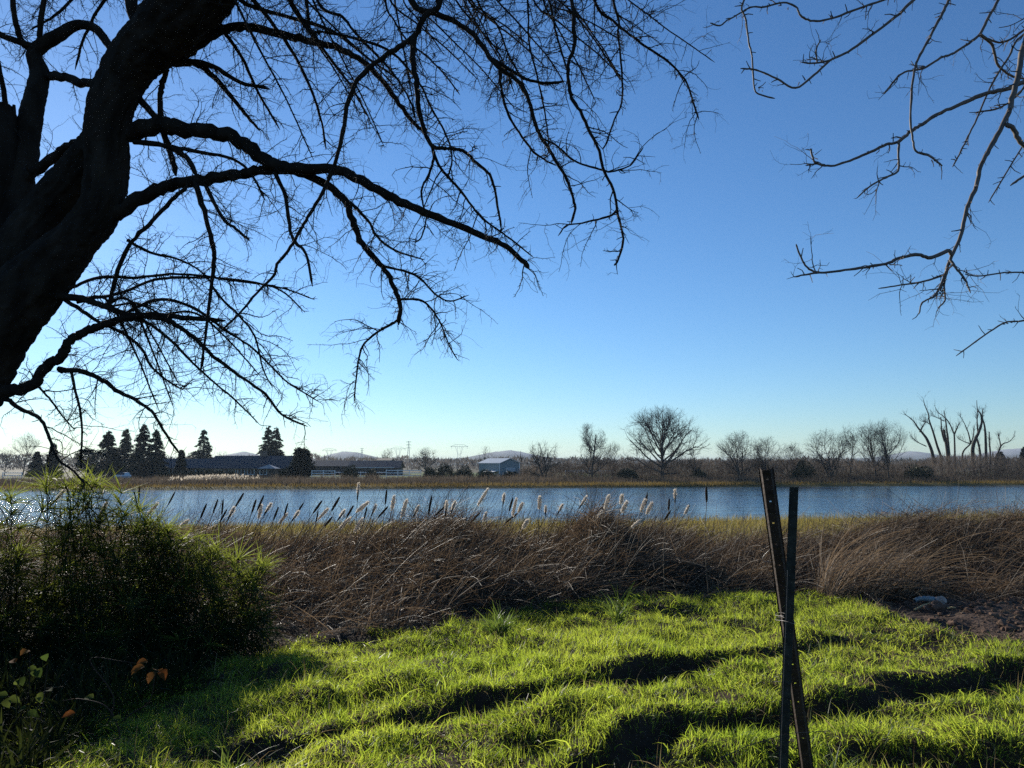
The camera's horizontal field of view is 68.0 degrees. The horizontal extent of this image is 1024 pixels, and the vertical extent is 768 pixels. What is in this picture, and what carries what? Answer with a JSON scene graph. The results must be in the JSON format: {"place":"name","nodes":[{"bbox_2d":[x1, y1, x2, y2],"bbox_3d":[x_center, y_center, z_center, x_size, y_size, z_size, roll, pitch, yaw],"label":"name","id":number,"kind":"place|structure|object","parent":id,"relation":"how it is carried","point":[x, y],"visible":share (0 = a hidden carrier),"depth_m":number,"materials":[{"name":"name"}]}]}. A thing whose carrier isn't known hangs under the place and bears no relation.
{"place":"outdoors","nodes":[
{"label":"outdoors","id":0,"kind":"place"},
{"bbox_2d":[0,464,1023,767],"bbox_3d":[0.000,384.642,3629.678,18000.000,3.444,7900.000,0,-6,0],"label":"ground","id":1,"kind":"structure","parent":0,"point":[646,744],"depth_m":4.99,"materials":[{"name":"plant"}]},
{"bbox_2d":[0,447,14,474],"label":"bare tree","id":2,"kind":"object","parent":1,"relation":"on","point":[5,458],"visible":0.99,"depth_m":233.92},
{"bbox_2d":[5,433,43,474],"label":"bare tree","id":3,"kind":"object","parent":1,"relation":"on","point":[25,448],"visible":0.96,"depth_m":229.22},
{"bbox_2d":[0,648,52,745],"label":"bramble","id":4,"kind":"object","parent":1,"relation":"on","point":[37,672],"visible":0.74,"depth_m":4.01,"materials":[{"name":"plant"}]},
{"bbox_2d":[24,451,43,476],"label":"conifer","id":5,"kind":"object","parent":1,"relation":"on","point":[35,468],"visible":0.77,"depth_m":207.92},
{"bbox_2d":[0,462,101,667],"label":"umbrella sedge","id":6,"kind":"object","parent":1,"relation":"on","point":[12,620],"visible":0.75,"depth_m":6.13,"materials":[{"name":"green plant"}]},
{"bbox_2d":[40,443,63,476],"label":"conifer","id":7,"kind":"object","parent":1,"relation":"on","point":[53,464],"visible":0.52,"depth_m":198.19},
{"bbox_2d":[74,447,97,473],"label":"evergreen tree","id":8,"kind":"object","parent":1,"relation":"on","point":[86,453],"visible":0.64,"depth_m":192.96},
{"bbox_2d":[1,460,179,674],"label":"umbrella sedge","id":9,"kind":"object","parent":1,"relation":"on","point":[99,617],"visible":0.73,"depth_m":6.21,"materials":[{"name":"green plant"}]},
{"bbox_2d":[62,694,120,748],"bbox_3d":[-2.119,1.714,3.807,0.323,0.305,0.083,0,-6,-2],"label":"bramble","id":10,"kind":"object","parent":1,"relation":"on","point":[69,713],"visible":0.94,"depth_m":3.82,"materials":[{"name":"plant"}]},
{"bbox_2d":[84,430,124,477],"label":"conifer","id":11,"kind":"object","parent":1,"relation":"on","point":[113,458],"visible":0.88,"depth_m":184.33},
{"bbox_2d":[0,609,226,767],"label":"weeds","id":12,"kind":"object","parent":1,"relation":"on","point":[75,677],"visible":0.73,"depth_m":4.69,"materials":[{"name":"green plant"}]},
{"bbox_2d":[114,472,130,478],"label":"parked car","id":13,"kind":"object","parent":1,"relation":"on","point":[125,474],"visible":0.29,"depth_m":168.42,"materials":[{"name":"paint"}]},
{"bbox_2d":[113,428,134,466],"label":"conifer","id":14,"kind":"object","parent":1,"relation":"on","point":[125,446],"visible":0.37,"depth_m":203.94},
{"bbox_2d":[90,657,167,732],"bbox_3d":[-2.127,1.741,4.227,0.479,0.439,0.118,-2,-6,16],"label":"bramble","id":15,"kind":"object","parent":1,"relation":"on","point":[162,673],"visible":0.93,"depth_m":4.21,"materials":[{"name":"plant"}]},
{"bbox_2d":[117,424,164,478],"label":"conifer","id":16,"kind":"object","parent":1,"relation":"on","point":[138,460],"visible":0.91,"depth_m":182.07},
{"bbox_2d":[144,428,169,477],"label":"conifer","id":17,"kind":"object","parent":1,"relation":"on","point":[156,449],"visible":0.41,"depth_m":189.02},
{"bbox_2d":[81,486,250,672],"bbox_3d":[-2.826,1.705,6.308,1.466,1.689,1.902,6,-8,-45],"label":"umbrella sedge","id":18,"kind":"object","parent":1,"relation":"on","point":[167,549],"visible":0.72,"depth_m":6.33,"materials":[{"name":"green plant"}]},
{"bbox_2d":[174,449,187,474],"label":"conifer","id":19,"kind":"object","parent":1,"relation":"on","point":[181,463],"visible":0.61,"depth_m":176.45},
{"bbox_2d":[187,429,212,458],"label":"conifer","id":20,"kind":"object","parent":1,"relation":"on","point":[203,453],"visible":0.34,"depth_m":230.65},
{"bbox_2d":[162,474,259,484],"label":"plumed reeds","id":21,"kind":"object","parent":1,"relation":"on","point":[237,477],"visible":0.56,"depth_m":126.05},
{"bbox_2d":[214,506,235,540],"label":"cattail","id":22,"kind":"object","parent":1,"relation":"on","point":[232,511],"visible":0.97,"depth_m":8.80},
{"bbox_2d":[162,529,291,659],"bbox_3d":[-2.428,1.897,6.460,1.358,1.416,1.664,0,-6,0],"label":"umbrella sedge","id":23,"kind":"object","parent":1,"relation":"on","point":[248,622],"visible":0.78,"depth_m":6.41,"materials":[{"name":"green plant"}]},
{"bbox_2d":[163,451,294,477],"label":"house","id":24,"kind":"structure","parent":1,"relation":"on","point":[246,465],"depth_m":200.38,"materials":[{"name":"brick"}]},
{"bbox_2d":[207,735,279,767],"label":"grass tuft","id":25,"kind":"object","parent":1,"relation":"on","point":[225,764],"visible":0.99,"depth_m":3.59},
{"bbox_2d":[248,503,262,558],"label":"cattail","id":26,"kind":"object","parent":1,"relation":"on","point":[260,510],"visible":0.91,"depth_m":9.51},
{"bbox_2d":[239,502,272,564],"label":"cattail","id":27,"kind":"object","parent":1,"relation":"on","point":[268,507],"visible":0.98,"depth_m":8.64},
{"bbox_2d":[256,426,278,455],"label":"conifer","id":28,"kind":"object","parent":1,"relation":"on","point":[269,447],"visible":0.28,"depth_m":226.91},
{"bbox_2d":[257,465,279,477],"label":"gazebo","id":29,"kind":"object","parent":1,"relation":"on","point":[268,467],"visible":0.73,"depth_m":167.50,"materials":[{"name":"fabric"}]},
{"bbox_2d":[267,427,284,455],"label":"conifer","id":30,"kind":"object","parent":1,"relation":"on","point":[277,436],"visible":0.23,"depth_m":231.03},
{"bbox_2d":[276,468,288,478],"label":"shrub","id":31,"kind":"object","parent":1,"relation":"on","point":[283,472],"visible":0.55,"depth_m":170.05,"materials":[{"name":"green plant"}]},
{"bbox_2d":[284,447,316,477],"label":"conifer","id":32,"kind":"object","parent":1,"relation":"on","point":[302,465],"visible":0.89,"depth_m":162.93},
{"bbox_2d":[280,498,323,573],"bbox_3d":[-2.628,2.020,9.289,0.628,1.252,0.031,0,-6,-3],"label":"cattail","id":33,"kind":"object","parent":1,"relation":"on","point":[317,507],"visible":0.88,"depth_m":9.34},
{"bbox_2d":[272,517,332,592],"bbox_3d":[-2.386,1.973,8.506,0.729,0.962,0.032,0,-6,-2],"label":"cattail","id":34,"kind":"object","parent":1,"relation":"on","point":[329,520],"visible":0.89,"depth_m":8.53},
{"bbox_2d":[267,587,343,631],"bbox_3d":[-1.848,2.124,7.054,0.982,0.456,0.483,-3,-7,23],"label":"twig spray","id":35,"kind":"object","parent":1,"relation":"on","point":[285,609],"visible":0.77,"depth_m":7.07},
{"bbox_2d":[288,508,329,556],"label":"cattail","id":36,"kind":"object","parent":1,"relation":"on","point":[323,513],"visible":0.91,"depth_m":10.15},
{"bbox_2d":[302,490,343,583],"bbox_3d":[-2.176,1.865,8.588,0.515,1.329,0.036,1,-6,-6],"label":"cattail","id":37,"kind":"object","parent":1,"relation":"on","point":[335,503],"visible":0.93,"depth_m":8.63},
{"bbox_2d":[304,509,345,577],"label":"cattail","id":38,"kind":"object","parent":1,"relation":"on","point":[342,513],"visible":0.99,"depth_m":8.69},
{"bbox_2d":[311,460,351,474],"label":"barn","id":39,"kind":"structure","parent":1,"relation":"on","point":[330,466],"depth_m":240.55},
{"bbox_2d":[314,501,369,569],"bbox_3d":[-2.157,2.019,9.137,0.882,1.234,0.070,0,-6,0],"label":"cattail","id":40,"kind":"object","parent":1,"relation":"on","point":[362,506],"visible":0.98,"depth_m":9.17},
{"bbox_2d":[340,464,359,478],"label":"shrub","id":41,"kind":"object","parent":1,"relation":"on","point":[348,471],"visible":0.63,"depth_m":158.38,"materials":[{"name":"green plant"}]},
{"bbox_2d":[337,517,363,557],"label":"cattail","id":42,"kind":"object","parent":1,"relation":"on","point":[360,522],"visible":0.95,"depth_m":9.84},
{"bbox_2d":[356,482,359,545],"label":"cattail","id":43,"kind":"object","parent":1,"relation":"on","point":[358,488],"visible":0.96,"depth_m":9.92},
{"bbox_2d":[346,506,387,568],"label":"cattail","id":44,"kind":"object","parent":1,"relation":"on","point":[383,511],"visible":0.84,"depth_m":8.96},
{"bbox_2d":[0,0,736,538],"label":"bare tree","id":45,"kind":"object","parent":1,"relation":"on","point":[68,212],"visible":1,"depth_m":4.97,"materials":[{"name":"brown plant"}]},
{"bbox_2d":[366,468,377,478],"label":"shrub","id":46,"kind":"object","parent":1,"relation":"on","point":[372,472],"visible":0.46,"depth_m":156.39,"materials":[{"name":"green plant"}]},
{"bbox_2d":[347,461,404,474],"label":"barn","id":47,"kind":"structure","parent":1,"relation":"on","point":[377,466],"depth_m":234.83,"materials":[{"name":"white paint"}]},
{"bbox_2d":[324,581,429,633],"bbox_3d":[-1.181,2.042,6.824,0.906,0.538,0.757,3,-7,-28],"label":"twig spray","id":48,"kind":"object","parent":1,"relation":"on","point":[359,610],"visible":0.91,"depth_m":6.79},
{"bbox_2d":[383,495,394,568],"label":"cattail","id":49,"kind":"object","parent":1,"relation":"on","point":[392,505],"visible":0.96,"depth_m":9.14},
{"bbox_2d":[391,498,407,577],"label":"cattail","id":50,"kind":"object","parent":1,"relation":"on","point":[404,508],"visible":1,"depth_m":9.03},
{"bbox_2d":[386,470,420,477],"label":"rail fence","id":51,"kind":"object","parent":1,"relation":"on","point":[397,475],"visible":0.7,"depth_m":158.95,"materials":[{"name":"white paint"}]},
{"bbox_2d":[409,447,436,470],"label":"bare tree","id":52,"kind":"object","parent":1,"relation":"on","point":[424,462],"visible":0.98,"depth_m":228.36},
{"bbox_2d":[420,490,432,570],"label":"cattail","id":53,"kind":"object","parent":1,"relation":"on","point":[427,519],"visible":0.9,"depth_m":8.79},
{"bbox_2d":[422,467,435,477],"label":"shrub","id":54,"kind":"object","parent":1,"relation":"on","point":[429,472],"visible":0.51,"depth_m":156.27,"materials":[{"name":"green plant"}]},
{"bbox_2d":[434,462,453,477],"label":"shrub","id":55,"kind":"object","parent":1,"relation":"on","point":[446,469],"visible":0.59,"depth_m":163.02,"materials":[{"name":"green plant"}]},
{"bbox_2d":[452,464,474,477],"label":"shrub","id":56,"kind":"object","parent":1,"relation":"on","point":[461,472],"visible":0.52,"depth_m":158.42,"materials":[{"name":"green plant"}]},
{"bbox_2d":[448,488,488,559],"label":"cattail","id":57,"kind":"object","parent":1,"relation":"on","point":[485,493],"visible":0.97,"depth_m":9.01},
{"bbox_2d":[474,469,494,478],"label":"shrub","id":58,"kind":"object","parent":1,"relation":"on","point":[488,472],"visible":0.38,"depth_m":150.69,"materials":[{"name":"green plant"}]},
{"bbox_2d":[477,458,520,474],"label":"metal barn","id":59,"kind":"structure","parent":1,"relation":"on","point":[496,466],"depth_m":171.84,"materials":[{"name":"white paint"}]},
{"bbox_2d":[470,600,528,638],"bbox_3d":[-0.131,2.046,6.624,0.584,0.339,0.506,-4,-7,36],"label":"grass tuft","id":60,"kind":"object","parent":1,"relation":"on","point":[501,629],"visible":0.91,"depth_m":6.59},
{"bbox_2d":[0,452,1017,469],"bbox_3d":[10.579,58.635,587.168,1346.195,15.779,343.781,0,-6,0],"label":"wood","id":61,"kind":"object","parent":1,"relation":"on","point":[466,460],"visible":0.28,"depth_m":479.24,"materials":[{"name":"plant"}]},
{"bbox_2d":[500,498,517,559],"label":"cattail","id":62,"kind":"object","parent":1,"relation":"on","point":[514,507],"visible":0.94,"depth_m":9.83},
{"bbox_2d":[0,468,1023,649],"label":"dead brush","id":63,"kind":"object","parent":1,"relation":"on","point":[856,561],"visible":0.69,"depth_m":9.24,"materials":[{"name":"plant"}]},
{"bbox_2d":[0,472,1023,486],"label":"bank scrub","id":64,"kind":"object","parent":1,"relation":"on","point":[365,480],"visible":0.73,"depth_m":132.30,"materials":[{"name":"plant"}]},
{"bbox_2d":[0,479,1023,489],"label":"bank sedge","id":65,"kind":"object","parent":1,"relation":"on","point":[723,483],"visible":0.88,"depth_m":124.02,"materials":[{"name":"plant"}]},
{"bbox_2d":[5,506,1023,543],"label":"marsh grass","id":66,"kind":"structure","parent":1,"relation":"on","point":[801,519],"depth_m":39.49,"materials":[{"name":"plant"}]},
{"bbox_2d":[6,530,1023,615],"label":"thatch","id":67,"kind":"object","parent":1,"relation":"on","point":[577,598],"visible":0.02,"depth_m":8.65,"materials":[{"name":"plant"}]},
{"bbox_2d":[537,495,541,560],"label":"cattail","id":68,"kind":"object","parent":1,"relation":"on","point":[539,500],"visible":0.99,"depth_m":9.66},
{"bbox_2d":[526,442,560,477],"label":"bare tree","id":69,"kind":"object","parent":1,"relation":"on","point":[545,468],"visible":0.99,"depth_m":147.01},
{"bbox_2d":[575,423,609,477],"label":"bare tree","id":70,"kind":"object","parent":1,"relation":"on","point":[586,440],"visible":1,"depth_m":149.32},
{"bbox_2d":[595,494,610,559],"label":"cattail","id":71,"kind":"object","parent":1,"relation":"on","point":[606,502],"visible":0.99,"depth_m":9.39},
{"bbox_2d":[585,500,628,577],"bbox_3d":[1.063,1.916,8.838,0.625,1.136,0.078,0,-6,0],"label":"cattail","id":72,"kind":"object","parent":1,"relation":"on","point":[624,507],"visible":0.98,"depth_m":8.87},
{"bbox_2d":[603,443,622,477],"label":"bare tree","id":73,"kind":"object","parent":1,"relation":"on","point":[612,451],"visible":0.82,"depth_m":155.07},
{"bbox_2d":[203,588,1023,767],"bbox_3d":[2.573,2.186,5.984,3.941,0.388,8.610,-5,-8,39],"label":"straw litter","id":74,"kind":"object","parent":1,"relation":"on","point":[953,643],"visible":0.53,"depth_m":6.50,"materials":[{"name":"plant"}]},
{"bbox_2d":[580,580,653,625],"bbox_3d":[0.946,2.080,7.268,0.826,0.454,0.808,0,-6,0],"label":"grass tuft","id":75,"kind":"object","parent":1,"relation":"on","point":[620,616],"visible":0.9,"depth_m":7.21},
{"bbox_2d":[590,516,645,592],"bbox_3d":[1.169,1.963,8.548,0.718,0.946,0.071,0,-6,-4],"label":"cattail","id":76,"kind":"object","parent":1,"relation":"on","point":[638,522],"visible":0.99,"depth_m":8.59},
{"bbox_2d":[615,494,623,595],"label":"cattail","id":77,"kind":"object","parent":1,"relation":"on","point":[621,498],"visible":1,"depth_m":8.68},
{"bbox_2d":[616,468,638,478],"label":"shrub","id":78,"kind":"object","parent":1,"relation":"on","point":[627,472],"visible":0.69,"depth_m":148.19,"materials":[{"name":"green plant"}]},
{"bbox_2d":[623,498,646,569],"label":"cattail","id":79,"kind":"object","parent":1,"relation":"on","point":[643,504],"visible":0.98,"depth_m":9.36},
{"bbox_2d":[620,501,653,590],"bbox_3d":[1.493,1.935,9.064,0.437,1.077,0.074,0,-6,0],"label":"cattail","id":80,"kind":"object","parent":1,"relation":"on","point":[651,504],"visible":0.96,"depth_m":9.09},
{"bbox_2d":[616,509,671,589],"bbox_3d":[1.484,1.909,8.622,0.711,1.004,0.024,0,-6,1],"label":"cattail","id":81,"kind":"object","parent":1,"relation":"on","point":[667,515],"visible":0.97,"depth_m":8.63},
{"bbox_2d":[663,498,669,593],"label":"cattail","id":82,"kind":"object","parent":1,"relation":"on","point":[664,540],"visible":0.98,"depth_m":8.65},
{"bbox_2d":[620,404,713,477],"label":"bare tree","id":83,"kind":"object","parent":1,"relation":"on","point":[665,428],"visible":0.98,"depth_m":151.34,"materials":[{"name":"plant"}]},
{"bbox_2d":[687,443,701,473],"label":"bare tree","id":84,"kind":"object","parent":1,"relation":"on","point":[694,460],"visible":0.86,"depth_m":149.25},
{"bbox_2d":[689,466,707,477],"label":"shrub","id":85,"kind":"object","parent":1,"relation":"on","point":[700,473],"visible":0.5,"depth_m":148.38,"materials":[{"name":"green plant"}]},
{"bbox_2d":[705,487,708,600],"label":"cattail","id":86,"kind":"object","parent":1,"relation":"on","point":[706,494],"visible":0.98,"depth_m":8.52},
{"bbox_2d":[691,557,773,593],"bbox_3d":[2.526,2.234,8.669,0.958,0.514,0.556,-1,-6,13],"label":"twig spray","id":87,"kind":"object","parent":1,"relation":"on","point":[724,581],"visible":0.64,"depth_m":8.71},
{"bbox_2d":[714,430,762,475],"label":"bare tree","id":88,"kind":"object","parent":1,"relation":"on","point":[729,453],"visible":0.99,"depth_m":149.09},
{"bbox_2d":[747,435,788,473],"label":"bare tree","id":89,"kind":"object","parent":1,"relation":"on","point":[759,446],"visible":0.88,"depth_m":150.22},
{"bbox_2d":[518,451,1023,479],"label":"brown thicket","id":90,"kind":"object","parent":1,"relation":"on","point":[899,469],"visible":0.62,"depth_m":154.99,"materials":[{"name":"plant"}]},
{"bbox_2d":[758,463,813,767],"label":"fence post","id":91,"kind":"object","parent":1,"relation":"on","point":[772,514],"visible":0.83,"depth_m":3.40,"materials":[{"name":"metal"}]},
{"bbox_2d":[778,487,798,767],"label":"fence post","id":92,"kind":"object","parent":1,"relation":"on","point":[789,615],"visible":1,"depth_m":3.22,"materials":[{"name":"metal"}]},
{"bbox_2d":[720,731,826,757],"bbox_3d":[1.083,1.463,3.097,0.840,0.092,0.024,5,-8,-41],"label":"fence wire","id":93,"kind":"object","parent":92,"relation":"attached to","point":[771,738],"visible":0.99,"depth_m":3.07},
{"bbox_2d":[780,570,787,767],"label":"loose wire","id":94,"kind":"object","parent":92,"relation":"hanging from","point":[783,672],"visible":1,"depth_m":3.12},
{"bbox_2d":[773,441,806,476],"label":"bare tree","id":95,"kind":"object","parent":1,"relation":"on","point":[794,452],"visible":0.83,"depth_m":152.07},
{"bbox_2d":[787,460,818,480],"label":"shrub","id":96,"kind":"object","parent":1,"relation":"on","point":[799,470],"visible":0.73,"depth_m":148.34,"materials":[{"name":"green plant"}]},
{"bbox_2d":[804,428,855,478],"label":"bare tree","id":97,"kind":"object","parent":1,"relation":"on","point":[819,457],"visible":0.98,"depth_m":148.97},
{"bbox_2d":[813,742,863,767],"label":"grass tuft","id":98,"kind":"object","parent":1,"relation":"on","point":[833,765],"visible":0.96,"depth_m":3.64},
{"bbox_2d":[836,424,861,474],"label":"bare tree","id":99,"kind":"object","parent":1,"relation":"on","point":[852,450],"visible":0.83,"depth_m":151.02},
{"bbox_2d":[704,0,1023,357],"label":"bare tree","id":100,"kind":"object","parent":1,"relation":"on","point":[1013,87],"visible":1,"depth_m":3.44,"materials":[{"name":"brown plant"}]},
{"bbox_2d":[853,422,900,478],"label":"bare tree","id":101,"kind":"object","parent":1,"relation":"on","point":[870,443],"visible":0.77,"depth_m":151.53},
{"bbox_2d":[865,417,908,477],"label":"bare tree","id":102,"kind":"object","parent":1,"relation":"on","point":[884,449],"visible":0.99,"depth_m":147.83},
{"bbox_2d":[903,464,934,478],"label":"shrub","id":103,"kind":"object","parent":1,"relation":"on","point":[921,472],"visible":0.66,"depth_m":148.33,"materials":[{"name":"green plant"}]},
{"bbox_2d":[901,391,942,476],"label":"dead tree","id":104,"kind":"object","parent":1,"relation":"on","point":[927,439],"visible":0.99,"depth_m":170.36,"materials":[{"name":"brown plant"}]},
{"bbox_2d":[913,596,935,602],"bbox_3d":[4.369,2.280,8.035,0.245,0.076,0.077,0,-6,0],"label":"sheeting","id":105,"kind":"object","parent":1,"relation":"on","point":[922,598],"visible":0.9,"depth_m":8.02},
{"bbox_2d":[923,600,945,612],"bbox_3d":[4.289,2.283,7.700,0.208,0.174,0.137,0,-6,0],"label":"rock","id":106,"kind":"object","parent":1,"relation":"on","point":[934,606],"visible":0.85,"depth_m":7.67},
{"bbox_2d":[860,597,1023,645],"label":"soil clods","id":107,"kind":"object","parent":1,"relation":"on","point":[978,611],"visible":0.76,"depth_m":7.28,"materials":[{"name":"soil"}]},
{"bbox_2d":[925,399,961,474],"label":"dead tree","id":108,"kind":"object","parent":1,"relation":"on","point":[944,433],"visible":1,"depth_m":171.74,"materials":[{"name":"brown plant"}]},
{"bbox_2d":[956,411,975,473],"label":"dead tree","id":109,"kind":"object","parent":1,"relation":"on","point":[970,440],"visible":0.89,"depth_m":172.33,"materials":[{"name":"brown plant"}]},
{"bbox_2d":[971,400,991,474],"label":"dead tree","id":110,"kind":"object","parent":1,"relation":"on","point":[975,440],"visible":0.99,"depth_m":169.41,"materials":[{"name":"brown plant"}]},
{"bbox_2d":[994,431,1015,473],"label":"dead tree","id":111,"kind":"object","parent":1,"relation":"on","point":[1000,445],"visible":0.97,"depth_m":169.82,"materials":[{"name":"brown plant"}]},
{"bbox_2d":[0,485,1023,530],"bbox_3d":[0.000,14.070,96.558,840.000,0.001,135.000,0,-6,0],"label":"lake","id":112,"kind":"structure","parent":0,"point":[730,501],"depth_m":81.05,"materials":[{"name":"blue liquid"}]},
{"bbox_2d":[0,0,1023,463],"label":"sky","id":113,"kind":"structure","parent":0,"point":[705,319],"materials":[{"name":"blue"}]},
{"bbox_2d":[213,448,1021,464],"bbox_3d":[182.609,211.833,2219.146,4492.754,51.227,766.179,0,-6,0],"label":"hills","id":114,"kind":"structure","parent":0,"point":[1012,453],"depth_m":2131.89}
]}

